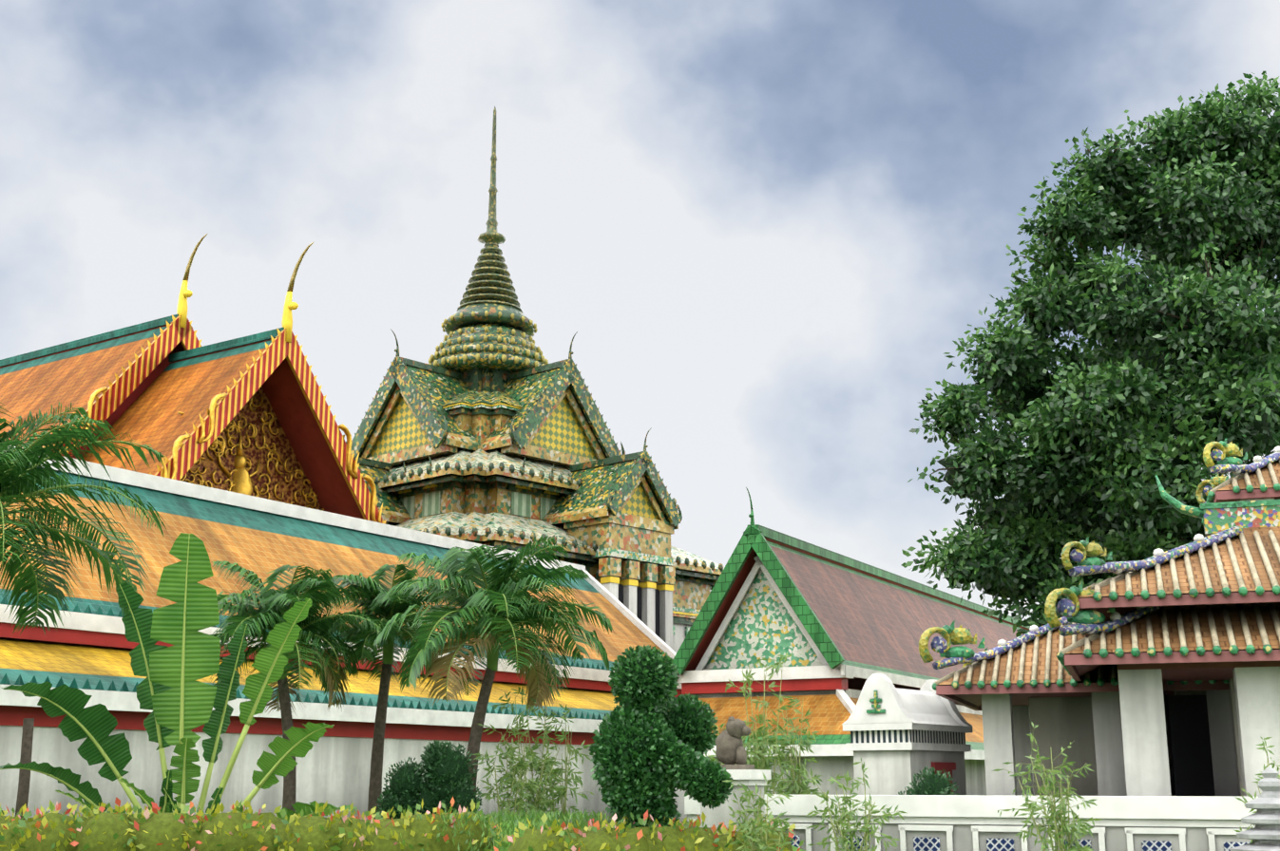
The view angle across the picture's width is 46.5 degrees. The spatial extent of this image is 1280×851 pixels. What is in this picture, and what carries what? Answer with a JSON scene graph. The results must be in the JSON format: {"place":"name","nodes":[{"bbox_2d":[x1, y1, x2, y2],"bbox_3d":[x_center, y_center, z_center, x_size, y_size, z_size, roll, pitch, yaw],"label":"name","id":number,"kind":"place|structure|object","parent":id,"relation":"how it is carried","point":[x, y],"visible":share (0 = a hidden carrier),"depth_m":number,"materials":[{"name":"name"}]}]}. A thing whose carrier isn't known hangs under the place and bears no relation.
{"place":"outdoors","nodes":[
{"label":"outdoors","id":0,"kind":"place"},
{"bbox_2d":[573,821,688,828],"bbox_3d":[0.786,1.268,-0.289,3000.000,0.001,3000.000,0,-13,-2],"label":"ground","id":1,"kind":"structure","parent":0,"point":[686,826],"depth_m":43.90,"materials":[{"name":"green plant"}]},
{"bbox_2d":[14,718,34,820],"bbox_3d":[-8.736,5.238,21.077,0.176,2.153,0.166,-5,-14,20],"label":"trunk post","id":2,"kind":"object","parent":1,"relation":"on","point":[23,792],"visible":0.76,"depth_m":21.13,"materials":[{"name":"wood"}]},
{"bbox_2d":[0,401,166,634],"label":"palm","id":3,"kind":"object","parent":1,"relation":"on","point":[16,479],"visible":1,"depth_m":21.52,"materials":[{"name":"green plant"}]},
{"bbox_2d":[0,533,355,821],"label":"banana plant","id":4,"kind":"object","parent":1,"relation":"on","point":[177,698],"visible":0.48,"depth_m":19.88,"materials":[{"name":"green plant"}]},
{"bbox_2d":[0,233,386,524],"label":"temple roof","id":5,"kind":"structure","parent":1,"relation":"on","point":[251,415],"depth_m":61.46,"materials":[{"name":"orange tile"}]},
{"bbox_2d":[205,560,391,811],"bbox_3d":[-6.032,4.814,25.362,3.568,4.964,3.397,0,-13,-2],"label":"palm","id":6,"kind":"object","parent":1,"relation":"on","point":[268,614],"visible":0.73,"depth_m":25.27,"materials":[{"name":"green plant"}]},
{"bbox_2d":[0,446,685,822],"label":"hall","id":7,"kind":"structure","parent":1,"relation":"on","point":[85,648],"depth_m":40.30,"materials":[{"name":"orange tile"}]},
{"bbox_2d":[320,564,459,820],"bbox_3d":[-4.511,5.033,26.438,2.762,5.031,2.524,0,-13,-2],"label":"palm","id":8,"kind":"object","parent":1,"relation":"on","point":[383,608],"visible":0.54,"depth_m":26.36,"materials":[{"name":"green plant"}]},
{"bbox_2d":[0,796,804,850],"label":"hedge","id":9,"kind":"object","parent":1,"relation":"on","point":[95,830],"visible":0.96,"depth_m":15.90,"materials":[{"name":"green plant"}]},
{"bbox_2d":[372,535,613,803],"bbox_3d":[-2.420,4.460,24.549,3.978,5.281,4.156,-13,-18,43],"label":"palm","id":10,"kind":"object","parent":1,"relation":"on","point":[499,604],"visible":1,"depth_m":24.33,"materials":[{"name":"green plant"}]},
{"bbox_2d":[345,106,724,652],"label":"mondop","id":11,"kind":"structure","parent":1,"relation":"on","point":[487,425],"depth_m":80.32,"materials":[{"name":"tile"}]},
{"bbox_2d":[488,820,805,850],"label":"grass mound","id":12,"kind":"object","parent":1,"relation":"on","point":[794,849],"depth_m":16.84,"materials":[{"name":"plant"}]},
{"bbox_2d":[432,807,611,850],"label":"grass","id":13,"kind":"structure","parent":12,"relation":"on","point":[579,816],"depth_m":16.20,"materials":[{"name":"green plant"}]},
{"bbox_2d":[588,645,733,831],"bbox_3d":[0.215,4.071,16.213,1.492,3.263,1.268,0,-13,-2],"label":"topiary","id":14,"kind":"object","parent":1,"relation":"on","point":[649,751],"visible":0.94,"depth_m":15.91,"materials":[{"name":"green plant"}]},
{"bbox_2d":[375,740,960,820],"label":"bushes","id":15,"kind":"object","parent":1,"relation":"on","point":[446,777],"visible":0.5,"depth_m":23.07,"materials":[{"name":"green plant"}]},
{"bbox_2d":[668,487,1030,821],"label":"hall","id":16,"kind":"structure","parent":1,"relation":"on","point":[842,629],"depth_m":50.82,"materials":[{"name":"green tile"}]},
{"bbox_2d":[471,652,1279,850],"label":"bamboo plants","id":17,"kind":"object","parent":1,"relation":"on","point":[759,754],"visible":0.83,"depth_m":22.91,"materials":[{"name":"green plant"}]},
{"bbox_2d":[841,673,973,795],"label":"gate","id":18,"kind":"structure","parent":1,"relation":"on","point":[900,738],"depth_m":29.04,"materials":[{"name":"white paint"}]},
{"bbox_2d":[684,769,1258,850],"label":"balustrade","id":19,"kind":"object","parent":1,"relation":"on","point":[953,823],"visible":0.71,"depth_m":18.56,"materials":[{"name":"white paint"}]},
{"bbox_2d":[715,716,754,769],"bbox_3d":[1.153,3.965,18.618,0.494,0.650,0.320,-6,-15,23],"label":"statue","id":20,"kind":"object","parent":19,"relation":"on","point":[730,752],"visible":1,"depth_m":18.53,"materials":[{"name":"stone"}]},
{"bbox_2d":[901,70,1279,637],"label":"tree","id":21,"kind":"object","parent":1,"relation":"on","point":[1189,359],"visible":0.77,"depth_m":41.82,"materials":[{"name":"green plant"}]},
{"bbox_2d":[918,439,1279,797],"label":"pavilion","id":22,"kind":"structure","parent":1,"relation":"on","point":[1157,674],"depth_m":25.58,"materials":[{"name":"orange"}]},
{"bbox_2d":[1229,765,1279,850],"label":"stone pagoda","id":23,"kind":"object","parent":1,"relation":"on","point":[1264,834],"visible":1,"depth_m":12.63,"materials":[{"name":"white stone"}]},
{"bbox_2d":[0,0,1279,620],"label":"sky","id":24,"kind":"structure","parent":0,"point":[764,230],"materials":[{"name":"white"}]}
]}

